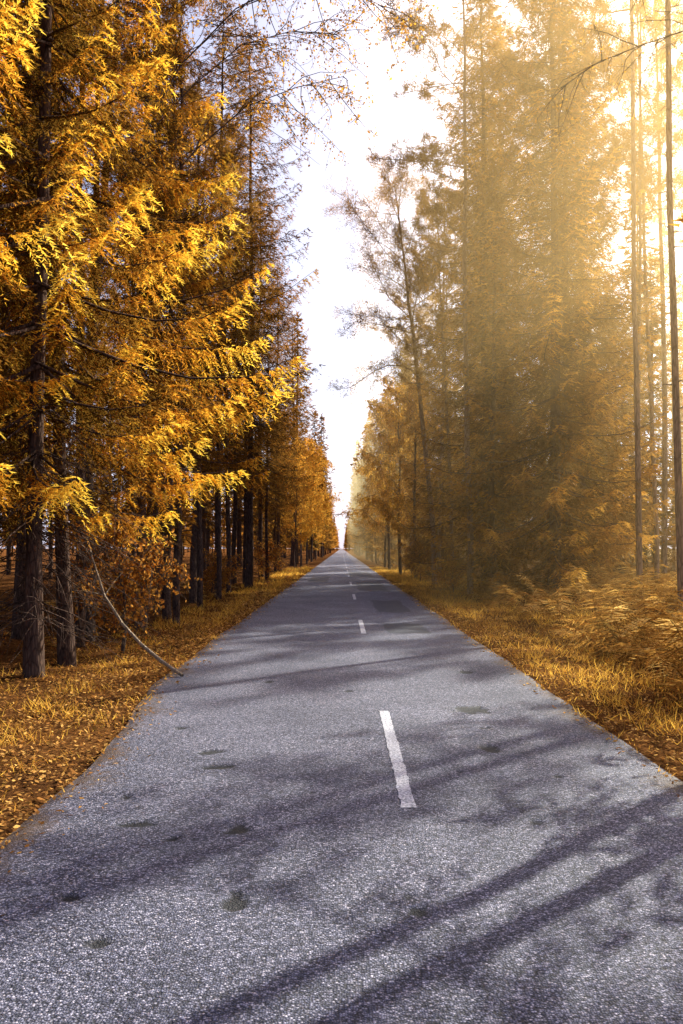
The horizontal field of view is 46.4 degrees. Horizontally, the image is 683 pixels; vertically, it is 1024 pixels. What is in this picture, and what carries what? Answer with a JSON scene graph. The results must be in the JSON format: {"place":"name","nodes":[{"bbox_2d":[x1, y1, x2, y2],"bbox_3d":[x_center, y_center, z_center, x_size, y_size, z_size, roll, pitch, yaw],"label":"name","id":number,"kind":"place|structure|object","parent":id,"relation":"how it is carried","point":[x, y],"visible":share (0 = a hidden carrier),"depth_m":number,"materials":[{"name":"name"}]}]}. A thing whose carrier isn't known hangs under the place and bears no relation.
{"place":"outdoors","nodes":[
{"label":"outdoors","id":0,"kind":"place"},
{"bbox_2d":[0,549,682,1023],"bbox_3d":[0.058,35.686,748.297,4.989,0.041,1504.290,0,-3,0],"label":"road","id":1,"kind":"structure","parent":0,"point":[252,841],"depth_m":4.44,"materials":[{"name":"asphalt"}]},
{"bbox_2d":[70,515,183,676],"bbox_3d":[-3.048,1.117,11.409,2.556,2.204,0.619,-2,-3,40],"label":"fallen branch","id":2,"kind":"object","parent":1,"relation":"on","point":[149,651],"visible":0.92,"depth_m":11.35,"materials":[{"name":"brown wood"}]},
{"bbox_2d":[346,567,416,806],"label":"road marking","id":3,"kind":"object","parent":1,"relation":"on","point":[402,784],"visible":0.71,"depth_m":6.32,"materials":[{"name":"white paint"}]},
{"bbox_2d":[0,549,682,915],"bbox_3d":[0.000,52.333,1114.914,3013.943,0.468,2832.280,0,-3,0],"label":"ground","id":4,"kind":"structure","parent":0,"point":[7,583],"depth_m":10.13,"materials":[{"name":"plant"}]},
{"bbox_2d":[0,4,79,566],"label":"pine tree","id":5,"kind":"object","parent":4,"relation":"on","point":[12,243],"visible":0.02,"depth_m":13.50,"materials":[{"name":"plant"}]},
{"bbox_2d":[0,0,87,438],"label":"spruce tree","id":6,"kind":"object","parent":4,"relation":"on","point":[58,221],"visible":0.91,"depth_m":9.31,"materials":[{"name":"yellow plant"}]},
{"bbox_2d":[0,0,163,639],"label":"spruce tree","id":7,"kind":"object","parent":4,"relation":"on","point":[19,634],"visible":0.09,"depth_m":14.82,"materials":[{"name":"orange plant"}]},
{"bbox_2d":[19,0,155,646],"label":"pine tree","id":8,"kind":"object","parent":4,"relation":"on","point":[80,472],"visible":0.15,"depth_m":14.96,"materials":[{"name":"plant"}]},
{"bbox_2d":[53,0,162,605],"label":"pine tree","id":9,"kind":"object","parent":4,"relation":"on","point":[153,49],"visible":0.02,"depth_m":19.36,"materials":[{"name":"plant"}]},
{"bbox_2d":[43,501,201,652],"bbox_3d":[-4.042,1.276,14.154,2.941,2.944,2.392,-1,-3,17],"label":"shrub","id":10,"kind":"object","parent":4,"relation":"on","point":[121,585],"visible":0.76,"depth_m":14.09,"materials":[{"name":"orange plant"}]},
{"bbox_2d":[96,561,161,634],"bbox_3d":[-4.497,1.754,16.405,1.386,1.948,1.671,0,-3,3],"label":"shrub","id":11,"kind":"object","parent":4,"relation":"on","point":[118,596],"visible":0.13,"depth_m":16.22,"materials":[{"name":"orange plant"}]},
{"bbox_2d":[75,253,185,560],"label":"spruce tree","id":12,"kind":"object","parent":4,"relation":"on","point":[127,467],"depth_m":47.07,"materials":[{"name":"orange plant"}]},
{"bbox_2d":[0,0,274,672],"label":"spruce tree","id":13,"kind":"object","parent":4,"relation":"on","point":[66,654],"visible":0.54,"depth_m":12.42,"materials":[{"name":"orange plant"}]},
{"bbox_2d":[66,0,235,608],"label":"spruce tree","id":14,"kind":"object","parent":4,"relation":"on","point":[222,335],"visible":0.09,"depth_m":23.47,"materials":[{"name":"orange plant"}]},
{"bbox_2d":[0,0,310,677],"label":"spruce tree","id":15,"kind":"object","parent":4,"relation":"on","point":[37,485],"visible":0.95,"depth_m":11.18,"materials":[{"name":"orange plant"}]},
{"bbox_2d":[108,24,204,612],"bbox_3d":[-5.321,-5.473,21.978,2.853,17.092,3.018,2,-3,-33],"label":"pine tree","id":16,"kind":"object","parent":4,"relation":"on","point":[196,90],"visible":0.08,"depth_m":21.90,"materials":[{"name":"plant"}]},
{"bbox_2d":[1,0,320,629],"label":"spruce tree","id":17,"kind":"object","parent":4,"relation":"on","point":[142,510],"visible":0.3,"depth_m":17.83,"materials":[{"name":"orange plant"}]},
{"bbox_2d":[120,64,203,605],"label":"pine tree","id":18,"kind":"object","parent":4,"relation":"on","point":[161,475],"visible":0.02,"depth_m":25.48,"materials":[{"name":"plant"}]},
{"bbox_2d":[103,31,252,619],"bbox_3d":[-4.189,-4.992,20.662,3.873,15.841,4.397,0,-3,-10],"label":"spruce tree","id":19,"kind":"object","parent":4,"relation":"on","point":[167,612],"visible":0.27,"depth_m":20.33,"materials":[{"name":"orange plant"}]},
{"bbox_2d":[139,81,243,606],"bbox_3d":[-4.723,-5.338,24.967,3.018,17.092,2.853,-1,-3,21],"label":"pine tree","id":20,"kind":"object","parent":4,"relation":"on","point":[199,549],"visible":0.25,"depth_m":24.86,"materials":[{"name":"plant"}]},
{"bbox_2d":[135,0,250,624],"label":"pine tree","id":21,"kind":"object","parent":4,"relation":"on","point":[177,538],"visible":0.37,"depth_m":19.03,"materials":[{"name":"plant"}]},
{"bbox_2d":[131,88,270,602],"bbox_3d":[-4.672,-5.788,27.392,4.426,18.104,5.026,-1,-3,19],"label":"spruce tree","id":22,"kind":"object","parent":4,"relation":"on","point":[193,590],"visible":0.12,"depth_m":27.10,"materials":[{"name":"orange plant"}]},
{"bbox_2d":[173,97,234,570],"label":"pine tree","id":23,"kind":"object","parent":4,"relation":"on","point":[223,148],"visible":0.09,"depth_m":28.74,"materials":[{"name":"plant"}]},
{"bbox_2d":[172,278,238,569],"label":"spruce tree","id":24,"kind":"object","parent":4,"relation":"on","point":[204,517],"visible":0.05,"depth_m":54.28,"materials":[{"name":"orange plant"}]},
{"bbox_2d":[178,133,254,599],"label":"pine tree","id":25,"kind":"object","parent":4,"relation":"on","point":[218,533],"visible":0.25,"depth_m":27.95,"materials":[{"name":"plant"}]},
{"bbox_2d":[203,548,247,595],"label":"shrub","id":26,"kind":"object","parent":4,"relation":"on","point":[210,574],"visible":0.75,"depth_m":28.89,"materials":[{"name":"orange plant"}]},
{"bbox_2d":[200,167,262,592],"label":"pine tree","id":27,"kind":"object","parent":4,"relation":"on","point":[228,531],"visible":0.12,"depth_m":32.53,"materials":[{"name":"plant"}]},
{"bbox_2d":[163,0,312,595],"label":"spruce tree","id":28,"kind":"object","parent":4,"relation":"on","point":[235,105],"visible":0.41,"depth_m":31.35,"materials":[{"name":"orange plant"}]},
{"bbox_2d":[209,276,269,567],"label":"spruce tree","id":29,"kind":"object","parent":4,"relation":"on","point":[239,536],"visible":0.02,"depth_m":62.32,"materials":[{"name":"orange plant"}]},
{"bbox_2d":[51,0,441,641],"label":"birch tree","id":30,"kind":"object","parent":4,"relation":"on","point":[279,58],"visible":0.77,"depth_m":15.94,"materials":[{"name":"orange plant"}]},
{"bbox_2d":[202,203,291,583],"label":"spruce tree","id":31,"kind":"object","parent":4,"relation":"on","point":[234,505],"visible":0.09,"depth_m":39.99,"materials":[{"name":"orange plant"}]},
{"bbox_2d":[185,19,325,587],"bbox_3d":[-4.221,-9.557,36.349,6.396,26.715,8.068,2,-3,-31],"label":"spruce tree","id":32,"kind":"object","parent":4,"relation":"on","point":[249,571],"visible":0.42,"depth_m":36.07,"materials":[{"name":"orange plant"}]},
{"bbox_2d":[226,207,285,582],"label":"pine tree","id":33,"kind":"object","parent":4,"relation":"on","point":[245,532],"visible":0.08,"depth_m":38.01,"materials":[{"name":"plant"}]},
{"bbox_2d":[212,182,318,576],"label":"spruce tree","id":34,"kind":"object","parent":4,"relation":"on","point":[260,522],"visible":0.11,"depth_m":50.51,"materials":[{"name":"orange plant"}]},
{"bbox_2d":[230,312,306,578],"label":"spruce tree","id":35,"kind":"object","parent":4,"relation":"on","point":[265,507],"visible":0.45,"depth_m":44.99,"materials":[{"name":"orange plant"}]},
{"bbox_2d":[253,537,287,578],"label":"shrub","id":36,"kind":"object","parent":4,"relation":"on","point":[273,551],"visible":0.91,"depth_m":44.76,"materials":[{"name":"orange plant"}]},
{"bbox_2d":[253,402,299,572],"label":"spruce tree","id":37,"kind":"object","parent":4,"relation":"on","point":[275,522],"visible":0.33,"depth_m":57.91,"materials":[{"name":"orange plant"}]},
{"bbox_2d":[253,261,314,570],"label":"spruce tree","id":38,"kind":"object","parent":4,"relation":"on","point":[294,451],"visible":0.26,"depth_m":64.50,"materials":[{"name":"orange plant"}]},
{"bbox_2d":[268,315,327,565],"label":"spruce tree","id":39,"kind":"object","parent":4,"relation":"on","point":[300,425],"visible":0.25,"depth_m":83.20,"materials":[{"name":"orange plant"}]},
{"bbox_2d":[281,415,314,566],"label":"spruce tree","id":40,"kind":"object","parent":4,"relation":"on","point":[293,516],"visible":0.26,"depth_m":74.01,"materials":[{"name":"orange plant"}]},
{"bbox_2d":[272,449,325,567],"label":"birch tree","id":41,"kind":"object","parent":4,"relation":"on","point":[304,526],"visible":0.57,"depth_m":69.01,"materials":[{"name":"orange plant"}]},
{"bbox_2d":[273,435,332,565],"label":"birch tree","id":42,"kind":"object","parent":4,"relation":"on","point":[307,442],"visible":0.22,"depth_m":79.13,"materials":[{"name":"orange plant"}]},
{"bbox_2d":[276,309,329,562],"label":"spruce tree","id":43,"kind":"object","parent":4,"relation":"on","point":[301,400],"visible":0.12,"depth_m":93.09,"materials":[{"name":"orange plant"}]},
{"bbox_2d":[276,443,343,563],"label":"birch tree","id":44,"kind":"object","parent":4,"relation":"on","point":[325,465],"visible":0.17,"depth_m":91.73,"materials":[{"name":"orange plant"}]},
{"bbox_2d":[304,450,340,561],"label":"birch tree","id":45,"kind":"object","parent":4,"relation":"on","point":[324,496],"visible":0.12,"depth_m":105.81,"materials":[{"name":"orange plant"}]},
{"bbox_2d":[315,413,343,556],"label":"spruce tree","id":46,"kind":"object","parent":4,"relation":"on","point":[326,478],"visible":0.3,"depth_m":160.66,"materials":[{"name":"orange plant"}]},
{"bbox_2d":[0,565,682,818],"bbox_3d":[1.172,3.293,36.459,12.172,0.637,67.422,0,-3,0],"label":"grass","id":47,"kind":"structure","parent":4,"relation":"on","point":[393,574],"depth_m":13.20,"materials":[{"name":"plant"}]},
{"bbox_2d":[0,409,682,558],"bbox_3d":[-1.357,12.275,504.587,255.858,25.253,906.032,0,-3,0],"label":"distant forest","id":48,"kind":"object","parent":4,"relation":"on","point":[347,547],"visible":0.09,"depth_m":187.75,"materials":[{"name":"plant"}]},
{"bbox_2d":[345,438,361,554],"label":"spruce tree","id":49,"kind":"object","parent":4,"relation":"on","point":[351,487],"visible":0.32,"depth_m":207.71,"materials":[{"name":"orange plant"}]},
{"bbox_2d":[348,421,374,559],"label":"spruce tree","id":50,"kind":"object","parent":4,"relation":"on","point":[361,528],"visible":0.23,"depth_m":126.32,"materials":[{"name":"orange plant"}]},
{"bbox_2d":[352,453,383,563],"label":"birch tree","id":51,"kind":"object","parent":4,"relation":"on","point":[363,522],"visible":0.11,"depth_m":91.75,"materials":[{"name":"orange plant"}]},
{"bbox_2d":[342,412,400,566],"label":"birch tree","id":52,"kind":"object","parent":4,"relation":"on","point":[375,451],"visible":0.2,"depth_m":72.11,"materials":[{"name":"orange plant"}]},
{"bbox_2d":[368,464,403,566],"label":"spruce tree","id":53,"kind":"object","parent":4,"relation":"on","point":[392,542],"visible":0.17,"depth_m":76.76,"materials":[{"name":"orange plant"}]},
{"bbox_2d":[351,392,431,569],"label":"birch tree","id":54,"kind":"object","parent":4,"relation":"on","point":[374,414],"visible":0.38,"depth_m":62.88,"materials":[{"name":"orange plant"}]},
{"bbox_2d":[355,371,434,573],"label":"birch tree","id":55,"kind":"object","parent":4,"relation":"on","point":[390,423],"visible":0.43,"depth_m":53.82,"materials":[{"name":"orange plant"}]},
{"bbox_2d":[374,327,430,567],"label":"spruce tree","id":56,"kind":"object","parent":4,"relation":"on","point":[391,550],"visible":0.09,"depth_m":67.06,"materials":[{"name":"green plant"}]},
{"bbox_2d":[369,277,451,568],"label":"pine tree","id":57,"kind":"object","parent":4,"relation":"on","point":[388,335],"visible":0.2,"depth_m":53.26,"materials":[{"name":"brown plant"}]},
{"bbox_2d":[362,376,459,578],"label":"birch tree","id":58,"kind":"object","parent":4,"relation":"on","point":[412,412],"visible":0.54,"depth_m":46.05,"materials":[{"name":"orange plant"}]},
{"bbox_2d":[396,537,431,580],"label":"shrub","id":59,"kind":"object","parent":4,"relation":"on","point":[415,554],"visible":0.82,"depth_m":41.89,"materials":[{"name":"brown plant"}]},
{"bbox_2d":[322,149,520,583],"bbox_3d":[3.763,-6.873,39.267,9.698,21.460,9.535,0,-3,0],"label":"pine tree","id":60,"kind":"object","parent":4,"relation":"on","point":[385,192],"visible":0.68,"depth_m":38.54,"materials":[{"name":"brown plant"}]},
{"bbox_2d":[385,349,464,577],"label":"spruce tree","id":61,"kind":"object","parent":4,"relation":"on","point":[408,491],"visible":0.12,"depth_m":49.92,"materials":[{"name":"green plant"}]},
{"bbox_2d":[387,176,475,579],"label":"pine tree","id":62,"kind":"object","parent":4,"relation":"on","point":[416,315],"visible":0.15,"depth_m":42.33,"materials":[{"name":"brown plant"}]},
{"bbox_2d":[402,327,466,581],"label":"spruce tree","id":63,"kind":"object","parent":4,"relation":"on","point":[436,484],"visible":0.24,"depth_m":43.18,"materials":[{"name":"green plant"}]},
{"bbox_2d":[398,277,476,576],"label":"spruce tree","id":64,"kind":"object","parent":4,"relation":"on","point":[429,543],"visible":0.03,"depth_m":47.08,"materials":[{"name":"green plant"}]},
{"bbox_2d":[385,186,491,588],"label":"pine tree","id":65,"kind":"object","parent":4,"relation":"on","point":[418,229],"visible":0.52,"depth_m":35.80,"materials":[{"name":"brown plant"}]},
{"bbox_2d":[363,0,583,593],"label":"pine tree","id":66,"kind":"object","parent":4,"relation":"on","point":[424,157],"visible":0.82,"depth_m":30.35,"materials":[{"name":"brown plant"}]},
{"bbox_2d":[415,116,548,581],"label":"spruce tree","id":67,"kind":"object","parent":4,"relation":"on","point":[443,462],"visible":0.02,"depth_m":40.03,"materials":[{"name":"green plant"}]},
{"bbox_2d":[392,0,580,592],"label":"spruce tree","id":68,"kind":"object","parent":4,"relation":"on","point":[455,340],"visible":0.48,"depth_m":32.16,"materials":[{"name":"yellow plant"}]},
{"bbox_2d":[428,163,567,598],"bbox_3d":[5.451,-4.757,29.834,5.120,17.192,4.740,2,-3,-34],"label":"spruce tree","id":69,"kind":"object","parent":4,"relation":"on","point":[490,519],"visible":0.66,"depth_m":29.76,"materials":[{"name":"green plant"}]},
{"bbox_2d":[418,4,595,582],"bbox_3d":[7.437,-9.788,36.843,7.719,27.197,9.188,0,-3,-10],"label":"spruce tree","id":70,"kind":"object","parent":4,"relation":"on","point":[449,336],"visible":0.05,"depth_m":36.40,"materials":[{"name":"orange plant"}]},
{"bbox_2d":[485,585,534,615],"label":"fern plant","id":71,"kind":"object","parent":4,"relation":"on","point":[513,598],"visible":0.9,"depth_m":21.12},
{"bbox_2d":[491,596,548,621],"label":"fern plant","id":72,"kind":"object","parent":4,"relation":"on","point":[524,614],"visible":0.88,"depth_m":19.98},
{"bbox_2d":[415,0,670,597],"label":"spruce tree","id":73,"kind":"object","parent":4,"relation":"on","point":[553,498],"visible":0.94,"depth_m":27.36,"materials":[{"name":"yellow plant"}]},
{"bbox_2d":[519,575,576,618],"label":"fern plant","id":74,"kind":"object","parent":4,"relation":"on","point":[543,590],"visible":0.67,"depth_m":19.66,"materials":[{"name":"plant"}]},
{"bbox_2d":[515,588,601,620],"bbox_3d":[5.226,2.227,18.994,1.690,0.792,1.820,1,-3,-28],"label":"fern plant","id":75,"kind":"object","parent":4,"relation":"on","point":[542,607],"visible":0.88,"depth_m":19.00,"materials":[{"name":"plant"}]},
{"bbox_2d":[492,0,639,579],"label":"pine tree","id":76,"kind":"object","parent":4,"relation":"on","point":[601,75],"visible":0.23,"depth_m":29.70,"materials":[{"name":"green plant"}]},
{"bbox_2d":[457,0,680,588],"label":"spruce tree","id":77,"kind":"object","parent":4,"relation":"on","point":[624,448],"visible":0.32,"depth_m":29.65,"materials":[{"name":"yellow plant"}]},
{"bbox_2d":[540,602,622,635],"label":"fern plant","id":78,"kind":"object","parent":4,"relation":"on","point":[565,620],"visible":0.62,"depth_m":16.19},
{"bbox_2d":[497,47,682,587],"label":"spruce tree","id":79,"kind":"object","parent":4,"relation":"on","point":[617,300],"visible":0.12,"depth_m":32.23,"materials":[{"name":"orange plant"}]},
{"bbox_2d":[540,163,661,577],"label":"spruce tree","id":80,"kind":"object","parent":4,"relation":"on","point":[600,370],"visible":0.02,"depth_m":40.40,"materials":[{"name":"brown plant"}]},
{"bbox_2d":[526,0,682,150],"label":"birch tree","id":81,"kind":"object","parent":4,"relation":"on","point":[609,65],"visible":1,"depth_m":14.16,"materials":[{"name":"brown plant"}]},
{"bbox_2d":[552,589,658,658],"bbox_3d":[4.364,1.942,13.262,1.665,0.960,1.420,-8,12,13],"label":"fern plant","id":82,"kind":"object","parent":4,"relation":"on","point":[582,636],"visible":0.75,"depth_m":13.18,"materials":[{"name":"plant"}]},
{"bbox_2d":[574,577,639,642],"bbox_3d":[5.155,2.015,15.471,1.627,1.121,1.907,-22,-10,35],"label":"fern plant","id":83,"kind":"object","parent":4,"relation":"on","point":[609,609],"visible":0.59,"depth_m":15.48,"materials":[{"name":"plant"}]},
{"bbox_2d":[569,618,655,650],"bbox_3d":[5.070,2.193,14.381,1.556,0.698,1.819,-2,-3,38],"label":"fern plant","id":84,"kind":"object","parent":4,"relation":"on","point":[595,636],"visible":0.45,"depth_m":14.13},
{"bbox_2d":[582,587,644,612],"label":"fern plant","id":85,"kind":"object","parent":4,"relation":"on","point":[622,595],"visible":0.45,"depth_m":19.49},
{"bbox_2d":[571,0,662,596],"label":"pine tree","id":86,"kind":"object","parent":4,"relation":"on","point":[637,426],"visible":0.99,"depth_m":26.17,"materials":[{"name":"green plant"}]},
{"bbox_2d":[569,613,673,662],"bbox_3d":[4.360,1.996,12.567,1.526,0.834,1.481,0,-18,0],"label":"fern plant","id":87,"kind":"object","parent":4,"relation":"on","point":[621,645],"visible":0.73,"depth_m":12.59,"materials":[{"name":"plant"}]},
{"bbox_2d":[598,584,644,621],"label":"fern plant","id":88,"kind":"object","parent":4,"relation":"on","point":[628,600],"visible":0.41,"depth_m":17.62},
{"bbox_2d":[563,0,682,555],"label":"pine tree","id":89,"kind":"object","parent":4,"relation":"on","point":[640,184],"visible":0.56,"depth_m":30.52,"materials":[{"name":"yellow plant"}]},
{"bbox_2d":[573,258,675,584],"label":"spruce tree","id":90,"kind":"object","parent":4,"relation":"on","point":[631,463],"visible":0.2,"depth_m":34.95,"materials":[{"name":"orange plant"}]},
{"bbox_2d":[572,0,682,579],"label":"pine tree","id":91,"kind":"object","parent":4,"relation":"on","point":[657,150],"visible":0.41,"depth_m":32.14,"materials":[{"name":"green plant"}]},
{"bbox_2d":[574,615,682,658],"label":"fern plant","id":92,"kind":"object","parent":4,"relation":"on","point":[583,617],"visible":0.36,"depth_m":13.51,"materials":[{"name":"plant"}]},
{"bbox_2d":[587,0,682,577],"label":"pine tree","id":93,"kind":"object","parent":4,"relation":"on","point":[664,521],"visible":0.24,"depth_m":36.20,"materials":[{"name":"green plant"}]},
{"bbox_2d":[590,590,682,648],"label":"fern plant","id":94,"kind":"object","parent":4,"relation":"on","point":[648,602],"visible":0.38,"depth_m":14.55,"materials":[{"name":"plant"}]},
{"bbox_2d":[596,185,682,575],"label":"spruce tree","id":95,"kind":"object","parent":4,"relation":"on","point":[668,344],"visible":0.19,"depth_m":37.46,"materials":[{"name":"yellow plant"}]},
{"bbox_2d":[613,642,682,662],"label":"fern plant","id":96,"kind":"object","parent":4,"relation":"on","point":[645,650],"visible":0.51,"depth_m":11.83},
{"bbox_2d":[614,260,682,580],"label":"spruce tree","id":97,"kind":"object","parent":4,"relation":"on","point":[670,549],"visible":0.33,"depth_m":37.12,"materials":[{"name":"yellow plant"}]},
{"bbox_2d":[621,196,682,569],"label":"pine tree","id":98,"kind":"object","parent":4,"relation":"on","point":[666,271],"visible":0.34,"depth_m":58.01,"materials":[{"name":"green plant"}]},
{"bbox_2d":[623,608,682,704],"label":"fern plant","id":99,"kind":"object","parent":4,"relation":"on","point":[673,683],"visible":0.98,"depth_m":9.20,"materials":[{"name":"plant"}]},
{"bbox_2d":[634,618,682,662],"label":"fern plant","id":100,"kind":"object","parent":4,"relation":"on","point":[657,629],"visible":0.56,"depth_m":12.14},
{"bbox_2d":[635,628,682,664],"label":"fern plant","id":101,"kind":"object","parent":4,"relation":"on","point":[669,642],"visible":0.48,"depth_m":11.80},
{"bbox_2d":[636,658,682,686],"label":"fern plant","id":102,"kind":"object","parent":4,"relation":"on","point":[657,676],"visible":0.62,"depth_m":10.17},
{"bbox_2d":[652,644,682,697],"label":"fern plant","id":103,"kind":"object","parent":4,"relation":"on","point":[663,686],"visible":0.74,"depth_m":9.57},
{"bbox_2d":[653,0,682,617],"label":"pine tree","id":104,"kind":"object","parent":4,"relation":"on","point":[678,477],"visible":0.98,"depth_m":19.01,"materials":[{"name":"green plant"}]},
{"bbox_2d":[656,306,682,535],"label":"spruce tree","id":105,"kind":"object","parent":4,"relation":"on","point":[679,315],"visible":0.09,"depth_m":70.67,"materials":[{"name":"yellow plant"}]},
{"bbox_2d":[0,0,682,548],"label":"sky","id":106,"kind":"structure","parent":0,"point":[393,119],"materials":[{"name":"white"}]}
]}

